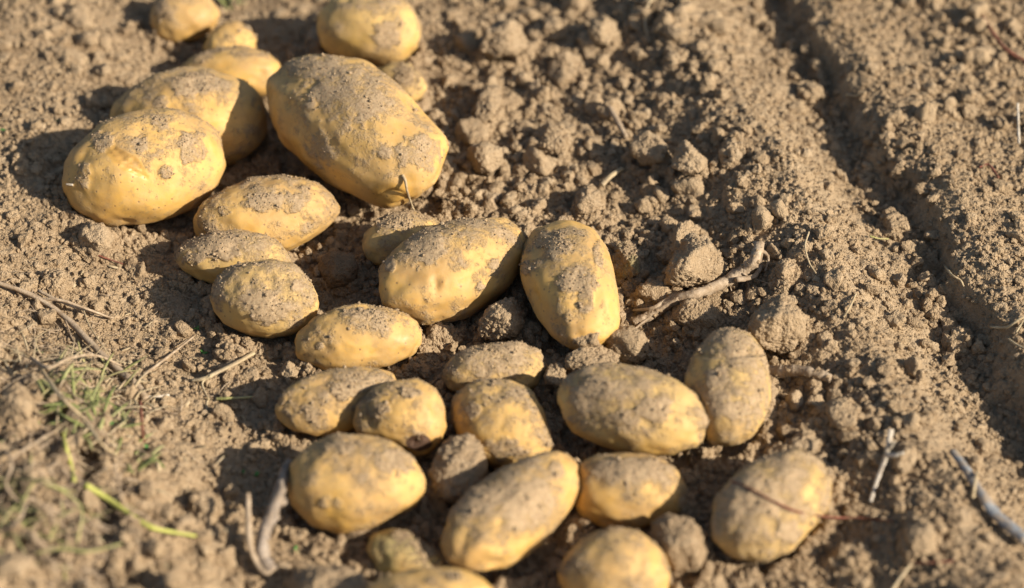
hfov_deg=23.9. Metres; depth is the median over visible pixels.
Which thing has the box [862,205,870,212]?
clod
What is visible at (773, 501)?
red rootlet
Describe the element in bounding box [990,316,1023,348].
rootlet
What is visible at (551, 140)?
clod
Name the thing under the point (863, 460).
clod
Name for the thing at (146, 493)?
clod
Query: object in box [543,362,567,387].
clod
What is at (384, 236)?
potato
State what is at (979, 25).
clod
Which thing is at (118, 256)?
clod
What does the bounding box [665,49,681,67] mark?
clod
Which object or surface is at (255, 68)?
potato
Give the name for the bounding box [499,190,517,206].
clod
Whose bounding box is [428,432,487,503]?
clod
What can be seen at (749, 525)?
potato
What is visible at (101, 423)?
grass tuft
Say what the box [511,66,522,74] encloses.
clod
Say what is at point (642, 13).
clod
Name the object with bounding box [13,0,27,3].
clod
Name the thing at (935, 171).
clod
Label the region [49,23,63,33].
clod
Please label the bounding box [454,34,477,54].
clod
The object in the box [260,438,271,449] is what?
clod
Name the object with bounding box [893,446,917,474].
clod
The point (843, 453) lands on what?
clod
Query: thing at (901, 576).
straw
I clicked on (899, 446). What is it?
clod
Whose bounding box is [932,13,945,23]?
clod
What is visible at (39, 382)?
grass tuft
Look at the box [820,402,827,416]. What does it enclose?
clod
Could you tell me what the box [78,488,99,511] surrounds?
clod
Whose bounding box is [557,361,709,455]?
potato
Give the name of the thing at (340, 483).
potato
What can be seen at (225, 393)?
clod
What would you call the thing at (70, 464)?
lime stem
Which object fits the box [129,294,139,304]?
clod
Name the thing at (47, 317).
clod
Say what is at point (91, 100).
clod
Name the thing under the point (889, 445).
bleached stalk
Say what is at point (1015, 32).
clod
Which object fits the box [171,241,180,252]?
clod
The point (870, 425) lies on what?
clod
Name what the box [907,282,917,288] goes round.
clod
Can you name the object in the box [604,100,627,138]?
straw
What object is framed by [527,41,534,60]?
clod
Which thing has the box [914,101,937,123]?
clod
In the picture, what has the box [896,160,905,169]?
clod
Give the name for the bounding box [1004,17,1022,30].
clod
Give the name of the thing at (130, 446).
clod
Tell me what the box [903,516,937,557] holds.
clod
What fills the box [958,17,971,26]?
clod
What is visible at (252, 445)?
clod
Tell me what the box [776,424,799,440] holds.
clod
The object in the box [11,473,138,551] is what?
grass tuft
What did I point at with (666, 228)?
clod
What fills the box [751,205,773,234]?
clod
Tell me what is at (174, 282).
clod
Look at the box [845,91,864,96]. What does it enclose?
rootlet
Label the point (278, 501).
old stalk
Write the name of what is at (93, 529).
clod
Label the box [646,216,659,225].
clod
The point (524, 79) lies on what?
clod
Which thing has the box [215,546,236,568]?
clod
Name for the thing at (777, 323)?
clod
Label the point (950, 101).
clod
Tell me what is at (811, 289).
clod
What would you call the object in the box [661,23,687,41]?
clod
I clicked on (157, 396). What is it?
white fibre
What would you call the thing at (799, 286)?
clod
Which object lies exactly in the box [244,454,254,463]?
clod
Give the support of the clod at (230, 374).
on the ground
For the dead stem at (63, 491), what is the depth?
1.39 m
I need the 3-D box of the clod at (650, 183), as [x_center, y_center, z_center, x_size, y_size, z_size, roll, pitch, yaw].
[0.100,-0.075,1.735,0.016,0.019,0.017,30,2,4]
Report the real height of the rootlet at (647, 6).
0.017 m
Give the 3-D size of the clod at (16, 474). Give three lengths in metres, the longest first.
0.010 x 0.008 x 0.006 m
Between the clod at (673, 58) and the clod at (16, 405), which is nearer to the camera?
the clod at (16, 405)
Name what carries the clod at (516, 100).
on the ground
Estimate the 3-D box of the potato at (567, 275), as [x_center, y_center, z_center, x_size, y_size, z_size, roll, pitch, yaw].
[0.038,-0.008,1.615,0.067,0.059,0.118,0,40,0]
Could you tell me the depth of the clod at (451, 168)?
1.75 m
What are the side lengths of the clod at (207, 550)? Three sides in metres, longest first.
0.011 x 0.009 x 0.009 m
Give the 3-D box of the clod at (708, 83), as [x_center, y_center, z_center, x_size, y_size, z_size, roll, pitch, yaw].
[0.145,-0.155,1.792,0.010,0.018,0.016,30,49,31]
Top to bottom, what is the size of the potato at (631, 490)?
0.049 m
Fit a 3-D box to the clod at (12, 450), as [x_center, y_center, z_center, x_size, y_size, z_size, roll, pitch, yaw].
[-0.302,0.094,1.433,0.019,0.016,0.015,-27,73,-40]
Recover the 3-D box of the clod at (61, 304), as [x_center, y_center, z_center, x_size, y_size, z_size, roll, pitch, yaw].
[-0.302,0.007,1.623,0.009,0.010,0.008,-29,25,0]
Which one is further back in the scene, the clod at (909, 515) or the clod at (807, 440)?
the clod at (807, 440)
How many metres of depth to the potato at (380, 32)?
1.83 m
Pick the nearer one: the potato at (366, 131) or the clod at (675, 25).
the potato at (366, 131)
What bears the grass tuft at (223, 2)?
on the ground
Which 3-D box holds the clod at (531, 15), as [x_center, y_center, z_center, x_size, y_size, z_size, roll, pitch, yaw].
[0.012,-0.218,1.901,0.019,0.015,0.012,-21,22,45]
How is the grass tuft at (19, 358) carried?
on the ground
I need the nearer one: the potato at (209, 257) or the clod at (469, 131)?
the potato at (209, 257)
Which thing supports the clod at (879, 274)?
on the ground
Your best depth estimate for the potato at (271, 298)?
1.60 m
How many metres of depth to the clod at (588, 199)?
1.71 m
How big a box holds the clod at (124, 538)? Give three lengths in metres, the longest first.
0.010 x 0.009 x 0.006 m
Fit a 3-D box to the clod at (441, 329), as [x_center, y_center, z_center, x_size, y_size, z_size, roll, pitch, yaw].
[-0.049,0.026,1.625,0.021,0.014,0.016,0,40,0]
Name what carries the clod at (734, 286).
on the ground
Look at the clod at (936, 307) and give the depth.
1.63 m
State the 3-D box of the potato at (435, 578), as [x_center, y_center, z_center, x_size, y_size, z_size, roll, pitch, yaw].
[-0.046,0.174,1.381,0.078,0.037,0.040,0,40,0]
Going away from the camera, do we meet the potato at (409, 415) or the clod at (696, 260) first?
the potato at (409, 415)
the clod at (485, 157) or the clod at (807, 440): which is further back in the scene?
the clod at (485, 157)
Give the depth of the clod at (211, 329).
1.62 m
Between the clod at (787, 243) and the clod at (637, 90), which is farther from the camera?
the clod at (637, 90)
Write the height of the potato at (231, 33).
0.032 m
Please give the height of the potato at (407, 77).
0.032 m
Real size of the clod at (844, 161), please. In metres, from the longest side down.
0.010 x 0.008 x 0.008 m
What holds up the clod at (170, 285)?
on the ground
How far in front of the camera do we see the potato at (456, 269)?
1.61 m
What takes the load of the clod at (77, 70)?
on the ground
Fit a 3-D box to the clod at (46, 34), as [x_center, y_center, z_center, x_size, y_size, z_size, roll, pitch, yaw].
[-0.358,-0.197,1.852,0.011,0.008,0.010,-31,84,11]
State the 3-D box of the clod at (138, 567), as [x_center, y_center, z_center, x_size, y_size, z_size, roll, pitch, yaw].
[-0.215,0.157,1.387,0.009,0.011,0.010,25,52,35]
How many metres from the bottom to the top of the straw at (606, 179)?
0.005 m
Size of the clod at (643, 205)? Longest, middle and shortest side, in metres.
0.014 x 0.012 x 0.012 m
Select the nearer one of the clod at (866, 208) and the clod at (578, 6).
the clod at (866, 208)
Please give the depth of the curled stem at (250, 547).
1.43 m
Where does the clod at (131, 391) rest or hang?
on the ground
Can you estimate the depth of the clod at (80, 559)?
1.38 m
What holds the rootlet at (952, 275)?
on the ground
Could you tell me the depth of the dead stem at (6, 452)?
1.40 m
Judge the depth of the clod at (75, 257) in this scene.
1.66 m
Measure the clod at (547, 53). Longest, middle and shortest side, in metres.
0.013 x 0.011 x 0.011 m
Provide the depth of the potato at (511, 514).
1.44 m
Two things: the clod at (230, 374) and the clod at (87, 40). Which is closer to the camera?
the clod at (230, 374)
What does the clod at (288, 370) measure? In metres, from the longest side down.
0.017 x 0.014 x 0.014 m
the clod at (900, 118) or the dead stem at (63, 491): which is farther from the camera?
the clod at (900, 118)
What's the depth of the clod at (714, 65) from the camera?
1.81 m
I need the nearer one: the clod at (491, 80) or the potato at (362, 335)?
the potato at (362, 335)
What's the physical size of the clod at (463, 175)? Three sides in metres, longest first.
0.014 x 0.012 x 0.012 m
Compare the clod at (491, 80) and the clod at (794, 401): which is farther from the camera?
the clod at (491, 80)
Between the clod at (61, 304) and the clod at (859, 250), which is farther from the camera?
the clod at (859, 250)
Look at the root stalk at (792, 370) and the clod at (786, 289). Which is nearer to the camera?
the root stalk at (792, 370)
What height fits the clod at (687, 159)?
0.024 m
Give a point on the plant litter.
(88, 569)
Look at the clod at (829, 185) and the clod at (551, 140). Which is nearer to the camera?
the clod at (829, 185)
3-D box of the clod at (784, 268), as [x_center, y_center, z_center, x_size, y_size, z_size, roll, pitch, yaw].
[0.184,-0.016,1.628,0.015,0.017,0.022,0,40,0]
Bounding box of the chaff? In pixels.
[2,246,245,569]
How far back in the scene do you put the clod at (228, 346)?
1.60 m
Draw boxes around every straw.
[98,255,122,264]
[191,352,255,399]
[216,396,252,400]
[599,167,623,186]
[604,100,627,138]
[891,564,911,587]
[971,471,978,497]
[1016,103,1019,143]
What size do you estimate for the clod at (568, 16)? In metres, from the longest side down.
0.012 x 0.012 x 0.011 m
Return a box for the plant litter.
[0,117,1022,587]
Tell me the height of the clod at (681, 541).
0.036 m
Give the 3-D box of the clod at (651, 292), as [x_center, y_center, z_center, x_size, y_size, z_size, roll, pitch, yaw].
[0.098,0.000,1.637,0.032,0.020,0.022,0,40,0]
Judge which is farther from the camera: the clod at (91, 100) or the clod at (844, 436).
the clod at (91, 100)
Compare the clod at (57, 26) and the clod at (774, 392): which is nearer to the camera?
the clod at (774, 392)
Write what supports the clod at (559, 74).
on the ground
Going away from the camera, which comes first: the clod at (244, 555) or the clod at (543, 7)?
the clod at (244, 555)
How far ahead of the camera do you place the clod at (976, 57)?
1.82 m
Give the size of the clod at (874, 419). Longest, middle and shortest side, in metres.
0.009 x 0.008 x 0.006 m
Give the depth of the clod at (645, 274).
1.66 m
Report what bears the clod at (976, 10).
on the ground
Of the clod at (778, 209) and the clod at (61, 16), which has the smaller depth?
the clod at (778, 209)
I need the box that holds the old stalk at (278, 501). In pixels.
[255,459,292,573]
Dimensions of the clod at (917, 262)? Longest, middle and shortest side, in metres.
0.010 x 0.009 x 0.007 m
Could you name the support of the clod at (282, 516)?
on the ground
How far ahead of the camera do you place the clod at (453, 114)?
1.81 m
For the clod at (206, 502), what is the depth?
1.46 m
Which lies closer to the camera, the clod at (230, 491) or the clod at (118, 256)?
the clod at (230, 491)
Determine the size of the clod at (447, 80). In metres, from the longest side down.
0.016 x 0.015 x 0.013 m
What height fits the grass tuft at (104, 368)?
0.045 m
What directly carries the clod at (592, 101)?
on the ground
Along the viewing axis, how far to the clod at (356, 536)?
1.46 m
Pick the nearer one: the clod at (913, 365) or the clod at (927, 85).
the clod at (913, 365)
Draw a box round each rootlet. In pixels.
[644,0,651,33]
[732,480,892,521]
[804,231,816,273]
[843,293,856,317]
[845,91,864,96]
[914,560,953,563]
[944,265,964,286]
[979,163,999,178]
[981,14,1023,61]
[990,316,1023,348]
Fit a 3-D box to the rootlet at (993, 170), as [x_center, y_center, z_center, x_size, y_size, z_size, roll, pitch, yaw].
[0.341,-0.088,1.720,0.008,0.002,0.018,-31,49,-31]
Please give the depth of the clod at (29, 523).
1.39 m
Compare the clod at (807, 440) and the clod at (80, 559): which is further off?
the clod at (807, 440)
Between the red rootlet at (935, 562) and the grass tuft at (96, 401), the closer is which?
the red rootlet at (935, 562)
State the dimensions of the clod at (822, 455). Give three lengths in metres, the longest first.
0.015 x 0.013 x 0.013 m
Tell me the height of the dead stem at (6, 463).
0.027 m
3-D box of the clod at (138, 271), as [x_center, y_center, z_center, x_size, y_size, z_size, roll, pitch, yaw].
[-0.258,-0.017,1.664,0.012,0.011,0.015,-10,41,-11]
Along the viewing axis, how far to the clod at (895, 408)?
1.51 m
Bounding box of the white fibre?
[149,394,169,397]
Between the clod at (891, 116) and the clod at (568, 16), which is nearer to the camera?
the clod at (891, 116)
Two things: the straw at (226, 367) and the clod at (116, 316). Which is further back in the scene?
the clod at (116, 316)
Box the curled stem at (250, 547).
[245,492,277,575]
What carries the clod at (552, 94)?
on the ground
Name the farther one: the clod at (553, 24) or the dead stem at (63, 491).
the clod at (553, 24)
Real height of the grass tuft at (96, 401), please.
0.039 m
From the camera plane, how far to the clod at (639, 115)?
1.79 m
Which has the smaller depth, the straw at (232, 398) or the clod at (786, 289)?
the straw at (232, 398)
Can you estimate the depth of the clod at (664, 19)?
1.84 m
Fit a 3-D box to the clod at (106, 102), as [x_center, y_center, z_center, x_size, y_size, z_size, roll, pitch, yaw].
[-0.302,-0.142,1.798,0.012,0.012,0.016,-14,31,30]
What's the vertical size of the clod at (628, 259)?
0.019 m
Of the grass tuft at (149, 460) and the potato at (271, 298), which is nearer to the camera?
the grass tuft at (149, 460)
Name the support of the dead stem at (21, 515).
on the ground
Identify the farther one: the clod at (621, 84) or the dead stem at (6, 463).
the clod at (621, 84)
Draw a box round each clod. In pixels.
[0,382,32,425]
[0,442,18,462]
[0,551,36,576]
[12,468,22,480]
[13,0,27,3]
[26,518,33,526]
[28,450,43,461]
[29,499,41,507]
[31,298,47,312]
[36,308,56,324]
[38,29,51,39]
[46,268,66,287]
[47,0,64,6]
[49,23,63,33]
[52,45,67,55]
[52,543,61,547]
[53,105,62,114]
[54,298,65,307]
[55,8,70,18]
[55,433,82,454]
[59,48,86,66]
[62,2,94,30]
[63,511,78,520]
[69,254,80,260]
[70,63,82,76]
[72,547,93,571]
[76,30,99,50]
[77,221,114,252]
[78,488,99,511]
[82,275,95,288]
[84,92,101,109]
[88,527,99,536]
[89,28,100,39]
[93,63,111,75]
[94,69,109,78]
[98,35,111,51]
[99,95,113,108]
[100,113,109,120]
[108,313,119,321]
[113,252,123,262]
[119,532,130,543]
[120,442,133,459]
[121,384,138,402]
[125,20,136,32]
[126,542,134,548]
[129,261,146,277]
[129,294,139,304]
[131,499,143,511]
[131,557,146,575]
[138,484,156,500]
[146,301,154,309]
[146,530,160,537]
[168,281,176,288]
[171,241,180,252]
[171,280,178,287]
[177,513,198,529]
[184,418,201,427]
[185,311,195,319]
[190,429,204,445]
[194,489,218,515]
[197,511,213,519]
[198,543,215,557]
[203,378,216,386]
[207,327,213,334]
[211,403,234,421]
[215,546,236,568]
[217,341,238,353]
[219,391,231,402]
[222,371,234,381]
[222,484,239,498]
[238,551,251,560]
[242,366,258,380]
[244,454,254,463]
[246,440,263,454]
[251,375,259,381]
[251,387,267,408]
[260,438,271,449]
[273,526,280,533]
[276,512,285,524]
[278,361,299,380]
[283,563,369,587]
[309,242,315,249]
[318,249,358,288]
[346,528,371,541]
[425,322,451,338]
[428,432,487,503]
[440,74,457,89]
[443,155,458,175]
[446,108,459,122]
[451,171,468,185]
[453,156,467,168]
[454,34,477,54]
[454,117,488,146]
[461,28,477,37]
[467,141,503,175]
[475,85,502,123]
[477,296,525,340]
[479,18,528,59]
[483,197,496,209]
[485,75,498,85]
[487,181,508,202]
[495,121,507,133]
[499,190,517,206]
[505,104,516,113]
[506,55,521,66]
[506,92,522,108]
[508,13,516,19]
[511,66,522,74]
[516,71,533,88]
[518,7,539,22]
[523,147,556,176]
[525,23,544,39]
[525,137,539,149]
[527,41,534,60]
[531,197,546,210]
[534,85,549,103]
[537,2,551,12]
[537,121,566,157]
[539,45,553,60]
[543,15,562,34]
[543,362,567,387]
[547,59,577,86]
[549,89,555,101]
[551,51,579,67]
[560,0,586,13]
[563,12,576,22]
[564,344,620,370]
[570,91,583,99]
[572,332,599,346]
[575,185,602,214]
[576,32,604,49]
[576,123,593,137]
[582,47,593,60]
[583,92,603,115]
[583,135,595,152]
[587,15,619,45]
[596,97,626,121]
[603,325,648,364]
[610,61,620,70]
[615,77,629,90]
[615,239,640,279]
[625,278,635,283]
[628,16,643,30]
[628,110,645,121]
[630,7,652,23]
[630,47,648,62]
[630,130,667,165]
[632,85,643,96]
[632,267,649,279]
[633,280,671,304]
[634,197,651,214]
[640,175,660,196]
[642,249,649,259]
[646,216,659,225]
[648,513,708,571]
[652,186,670,203]
[653,11,673,32]
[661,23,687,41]
[661,224,674,235]
[664,233,723,288]
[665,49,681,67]
[668,220,699,254]
[669,2,695,26]
[670,23,682,31]
[671,139,706,174]
[671,176,705,204]
[671,298,717,331]
[673,3,701,24]
[684,87,695,96]
[690,40,707,53]
[691,123,705,134]
[695,9,729,36]
[699,73,715,94]
[707,58,722,71]
[710,127,724,143]
[724,136,739,157]
[727,233,740,244]
[728,282,737,289]
[747,293,807,354]
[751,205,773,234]
[763,243,784,259]
[763,442,787,455]
[769,199,789,220]
[770,382,778,401]
[774,259,795,280]
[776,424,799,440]
[777,283,791,294]
[781,238,794,249]
[785,390,804,412]
[787,429,820,452]
[794,281,805,295]
[802,81,823,100]
[806,285,818,292]
[812,520,822,530]
[815,429,828,440]
[815,451,827,461]
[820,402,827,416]
[823,180,833,189]
[823,268,842,291]
[825,209,833,215]
[825,397,857,430]
[832,542,859,563]
[837,430,859,442]
[837,449,849,457]
[839,280,846,289]
[841,158,850,167]
[853,247,864,254]
[855,452,869,470]
[857,177,872,188]
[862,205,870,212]
[865,438,877,450]
[867,420,878,429]
[870,268,885,280]
[871,417,880,430]
[875,359,883,365]
[882,211,910,233]
[884,110,900,122]
[887,399,903,416]
[892,110,904,123]
[893,65,909,77]
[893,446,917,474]
[894,136,912,148]
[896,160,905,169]
[896,442,907,449]
[900,412,920,431]
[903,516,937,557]
[904,357,921,378]
[904,510,915,519]
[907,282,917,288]
[911,257,923,267]
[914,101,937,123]
[914,369,927,384]
[920,82,936,91]
[921,0,943,12]
[924,230,938,241]
[927,167,941,176]
[929,301,941,316]
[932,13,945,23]
[938,36,949,47]
[938,284,947,294]
[940,104,956,119]
[943,96,956,106]
[949,325,966,348]
[954,49,963,60]
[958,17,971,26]
[963,46,990,69]
[965,2,987,19]
[971,18,986,33]
[979,57,998,75]
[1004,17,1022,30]
[1010,27,1021,38]
[1011,111,1023,127]
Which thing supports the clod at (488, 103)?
on the ground
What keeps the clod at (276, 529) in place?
on the ground
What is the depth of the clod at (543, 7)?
1.91 m
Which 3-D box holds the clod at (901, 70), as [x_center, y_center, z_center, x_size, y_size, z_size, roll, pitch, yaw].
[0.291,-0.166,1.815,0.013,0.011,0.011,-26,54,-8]
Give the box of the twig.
[142,336,193,375]
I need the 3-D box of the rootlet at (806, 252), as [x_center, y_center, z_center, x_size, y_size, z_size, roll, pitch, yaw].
[0.201,-0.029,1.635,0.007,0.008,0.041,0,40,0]
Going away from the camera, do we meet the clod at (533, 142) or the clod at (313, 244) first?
the clod at (313, 244)
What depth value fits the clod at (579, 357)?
1.56 m
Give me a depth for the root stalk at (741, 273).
1.63 m
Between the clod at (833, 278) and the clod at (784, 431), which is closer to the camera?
the clod at (784, 431)
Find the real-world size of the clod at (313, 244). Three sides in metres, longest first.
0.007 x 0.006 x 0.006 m
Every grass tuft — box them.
[0,321,93,385]
[0,344,89,441]
[0,452,78,541]
[0,484,113,579]
[6,404,129,482]
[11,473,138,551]
[14,335,138,391]
[34,367,103,399]
[43,341,146,408]
[43,362,118,435]
[52,385,144,452]
[88,371,179,447]
[122,433,165,473]
[219,0,246,9]
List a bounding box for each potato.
[62,106,225,226]
[110,66,266,165]
[150,0,219,43]
[174,228,291,283]
[182,45,280,96]
[193,174,339,250]
[203,19,256,50]
[210,258,318,338]
[266,53,448,210]
[275,365,395,436]
[287,432,425,534]
[294,301,422,369]
[317,0,420,65]
[353,378,446,456]
[362,210,439,264]
[367,529,443,573]
[367,568,491,587]
[378,62,427,102]
[378,217,527,325]
[440,340,547,392]
[441,450,579,571]
[450,378,552,469]
[519,220,619,349]
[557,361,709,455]
[557,526,669,587]
[574,452,688,529]
[684,326,770,445]
[710,447,831,562]
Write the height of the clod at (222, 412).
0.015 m
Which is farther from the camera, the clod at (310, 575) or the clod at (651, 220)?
the clod at (651, 220)
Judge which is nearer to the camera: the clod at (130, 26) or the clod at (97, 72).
the clod at (97, 72)
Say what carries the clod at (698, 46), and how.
on the ground
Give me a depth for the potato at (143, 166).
1.68 m
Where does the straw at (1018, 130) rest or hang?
on the ground
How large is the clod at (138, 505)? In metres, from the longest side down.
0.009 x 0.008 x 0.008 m
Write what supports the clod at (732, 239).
on the ground
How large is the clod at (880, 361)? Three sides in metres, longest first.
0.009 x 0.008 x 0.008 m
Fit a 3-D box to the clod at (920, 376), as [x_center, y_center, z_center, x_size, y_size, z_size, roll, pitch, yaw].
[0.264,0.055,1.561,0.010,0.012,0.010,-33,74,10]
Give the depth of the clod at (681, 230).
1.67 m
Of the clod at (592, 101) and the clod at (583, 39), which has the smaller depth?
the clod at (592, 101)
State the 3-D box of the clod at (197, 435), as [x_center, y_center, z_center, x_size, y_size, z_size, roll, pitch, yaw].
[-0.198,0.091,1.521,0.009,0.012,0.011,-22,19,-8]
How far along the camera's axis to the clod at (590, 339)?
1.57 m
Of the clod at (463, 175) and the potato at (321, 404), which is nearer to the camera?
the potato at (321, 404)
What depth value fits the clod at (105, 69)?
1.82 m
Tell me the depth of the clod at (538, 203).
1.72 m
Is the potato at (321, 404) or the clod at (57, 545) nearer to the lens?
the clod at (57, 545)
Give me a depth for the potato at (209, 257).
1.64 m
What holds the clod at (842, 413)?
on the ground
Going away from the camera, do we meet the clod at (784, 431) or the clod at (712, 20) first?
the clod at (784, 431)
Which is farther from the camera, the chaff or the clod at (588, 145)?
the clod at (588, 145)
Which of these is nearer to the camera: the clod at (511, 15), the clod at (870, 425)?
the clod at (870, 425)
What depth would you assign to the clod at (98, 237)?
1.66 m
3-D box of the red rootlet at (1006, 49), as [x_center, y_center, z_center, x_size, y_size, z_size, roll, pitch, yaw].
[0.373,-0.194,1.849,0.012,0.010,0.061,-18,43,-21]
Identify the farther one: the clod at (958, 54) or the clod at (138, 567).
the clod at (958, 54)
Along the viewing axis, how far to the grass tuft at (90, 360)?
1.56 m
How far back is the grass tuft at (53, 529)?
1.40 m
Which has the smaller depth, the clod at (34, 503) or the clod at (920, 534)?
the clod at (34, 503)
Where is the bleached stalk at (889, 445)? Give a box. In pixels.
[869,429,903,502]
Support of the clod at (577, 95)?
on the ground
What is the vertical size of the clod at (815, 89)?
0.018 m
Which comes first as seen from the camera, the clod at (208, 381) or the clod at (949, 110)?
the clod at (208, 381)
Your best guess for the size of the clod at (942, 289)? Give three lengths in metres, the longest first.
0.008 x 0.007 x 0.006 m
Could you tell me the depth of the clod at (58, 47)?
1.83 m
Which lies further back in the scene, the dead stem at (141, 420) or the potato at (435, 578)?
the dead stem at (141, 420)
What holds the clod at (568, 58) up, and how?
on the ground
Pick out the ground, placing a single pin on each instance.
(940, 442)
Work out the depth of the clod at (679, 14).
1.85 m
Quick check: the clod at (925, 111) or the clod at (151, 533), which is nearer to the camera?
the clod at (151, 533)
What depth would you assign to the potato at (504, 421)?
1.51 m
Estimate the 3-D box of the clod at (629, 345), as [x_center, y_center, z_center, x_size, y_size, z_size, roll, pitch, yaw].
[0.075,0.032,1.587,0.030,0.028,0.029,24,46,26]
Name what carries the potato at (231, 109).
on the ground
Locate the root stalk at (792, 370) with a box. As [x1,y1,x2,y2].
[769,359,847,382]
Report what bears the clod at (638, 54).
on the ground
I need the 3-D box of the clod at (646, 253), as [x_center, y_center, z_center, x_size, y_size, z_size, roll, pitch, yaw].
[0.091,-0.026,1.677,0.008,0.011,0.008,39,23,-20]
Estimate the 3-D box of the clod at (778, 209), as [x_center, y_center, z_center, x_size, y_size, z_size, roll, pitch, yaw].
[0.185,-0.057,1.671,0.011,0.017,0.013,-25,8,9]
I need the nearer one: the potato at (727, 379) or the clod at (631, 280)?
the potato at (727, 379)
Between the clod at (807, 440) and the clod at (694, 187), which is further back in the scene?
the clod at (694, 187)
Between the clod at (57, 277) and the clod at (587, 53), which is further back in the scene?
the clod at (587, 53)
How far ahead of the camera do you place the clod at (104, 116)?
1.77 m
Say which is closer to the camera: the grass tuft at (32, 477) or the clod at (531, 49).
the grass tuft at (32, 477)
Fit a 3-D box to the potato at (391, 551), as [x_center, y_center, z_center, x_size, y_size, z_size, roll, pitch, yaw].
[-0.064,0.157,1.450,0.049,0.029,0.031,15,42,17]
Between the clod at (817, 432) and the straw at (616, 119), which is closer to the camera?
the clod at (817, 432)
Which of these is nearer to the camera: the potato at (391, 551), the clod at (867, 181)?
the potato at (391, 551)
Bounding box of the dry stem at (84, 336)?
[0,281,148,400]
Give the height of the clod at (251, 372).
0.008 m
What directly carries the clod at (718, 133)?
on the ground
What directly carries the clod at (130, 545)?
on the ground
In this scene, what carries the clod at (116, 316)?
on the ground
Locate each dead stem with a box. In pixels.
[0,427,61,471]
[2,498,50,531]
[3,448,22,504]
[18,477,83,543]
[29,354,121,369]
[35,543,121,554]
[38,366,117,456]
[42,298,107,317]
[81,305,111,358]
[139,400,144,441]
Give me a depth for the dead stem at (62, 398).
1.46 m
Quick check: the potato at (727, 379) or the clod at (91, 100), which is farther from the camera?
the clod at (91, 100)
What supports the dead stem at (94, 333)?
on the ground
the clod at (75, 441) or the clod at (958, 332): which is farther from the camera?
the clod at (958, 332)
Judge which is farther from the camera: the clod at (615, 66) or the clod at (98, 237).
the clod at (615, 66)
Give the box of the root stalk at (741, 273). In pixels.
[631,240,777,332]
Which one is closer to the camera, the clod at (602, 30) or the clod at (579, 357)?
the clod at (579, 357)
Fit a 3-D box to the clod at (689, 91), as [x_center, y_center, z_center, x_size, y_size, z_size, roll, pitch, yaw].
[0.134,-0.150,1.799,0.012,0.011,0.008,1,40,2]
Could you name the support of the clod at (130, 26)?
on the ground
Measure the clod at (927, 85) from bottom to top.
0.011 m
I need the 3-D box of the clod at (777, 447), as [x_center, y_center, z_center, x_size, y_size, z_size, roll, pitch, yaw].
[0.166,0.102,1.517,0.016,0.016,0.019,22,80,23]
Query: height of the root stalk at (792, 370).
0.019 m
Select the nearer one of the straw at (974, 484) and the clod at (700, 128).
the straw at (974, 484)
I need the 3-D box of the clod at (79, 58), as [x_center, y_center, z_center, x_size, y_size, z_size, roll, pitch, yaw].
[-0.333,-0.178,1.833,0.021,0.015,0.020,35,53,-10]
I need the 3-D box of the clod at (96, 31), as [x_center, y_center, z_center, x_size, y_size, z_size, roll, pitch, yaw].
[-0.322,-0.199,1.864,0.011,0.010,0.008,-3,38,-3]
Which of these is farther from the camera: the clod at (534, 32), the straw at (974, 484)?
the clod at (534, 32)
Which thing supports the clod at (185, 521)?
on the ground
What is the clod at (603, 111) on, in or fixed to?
on the ground
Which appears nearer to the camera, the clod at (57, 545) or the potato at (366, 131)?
the clod at (57, 545)
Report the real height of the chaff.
0.077 m
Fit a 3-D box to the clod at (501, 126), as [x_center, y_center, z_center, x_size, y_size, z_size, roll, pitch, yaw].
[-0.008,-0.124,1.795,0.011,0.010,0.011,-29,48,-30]
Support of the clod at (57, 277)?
on the ground
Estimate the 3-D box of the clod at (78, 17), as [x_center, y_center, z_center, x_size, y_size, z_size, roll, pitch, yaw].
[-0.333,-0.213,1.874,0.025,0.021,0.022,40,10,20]
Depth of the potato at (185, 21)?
1.88 m
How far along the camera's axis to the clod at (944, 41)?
1.84 m
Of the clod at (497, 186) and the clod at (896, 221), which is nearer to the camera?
the clod at (896, 221)
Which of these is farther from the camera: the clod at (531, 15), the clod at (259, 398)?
the clod at (531, 15)
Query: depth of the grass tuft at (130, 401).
1.54 m
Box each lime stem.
[61,431,75,481]
[83,482,196,536]
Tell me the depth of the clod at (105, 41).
1.85 m
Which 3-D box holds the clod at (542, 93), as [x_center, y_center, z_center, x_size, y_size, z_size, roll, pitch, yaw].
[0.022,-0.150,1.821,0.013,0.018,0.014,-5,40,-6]
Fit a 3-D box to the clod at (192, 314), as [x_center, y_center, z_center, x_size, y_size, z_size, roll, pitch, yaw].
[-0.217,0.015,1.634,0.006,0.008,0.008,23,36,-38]
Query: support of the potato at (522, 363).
on the ground
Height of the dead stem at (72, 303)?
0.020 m
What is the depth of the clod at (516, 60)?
1.85 m
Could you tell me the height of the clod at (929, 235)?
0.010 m
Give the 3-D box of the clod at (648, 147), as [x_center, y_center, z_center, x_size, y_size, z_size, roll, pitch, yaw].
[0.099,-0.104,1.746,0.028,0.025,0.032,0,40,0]
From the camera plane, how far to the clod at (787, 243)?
1.65 m
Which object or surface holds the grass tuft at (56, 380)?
on the ground
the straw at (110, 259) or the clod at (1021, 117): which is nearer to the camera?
the straw at (110, 259)
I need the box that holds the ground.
[0,0,1023,587]
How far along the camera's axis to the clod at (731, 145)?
1.72 m
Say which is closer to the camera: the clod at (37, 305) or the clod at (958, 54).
the clod at (37, 305)
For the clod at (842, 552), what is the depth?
1.44 m
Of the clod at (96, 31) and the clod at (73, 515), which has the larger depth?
the clod at (96, 31)

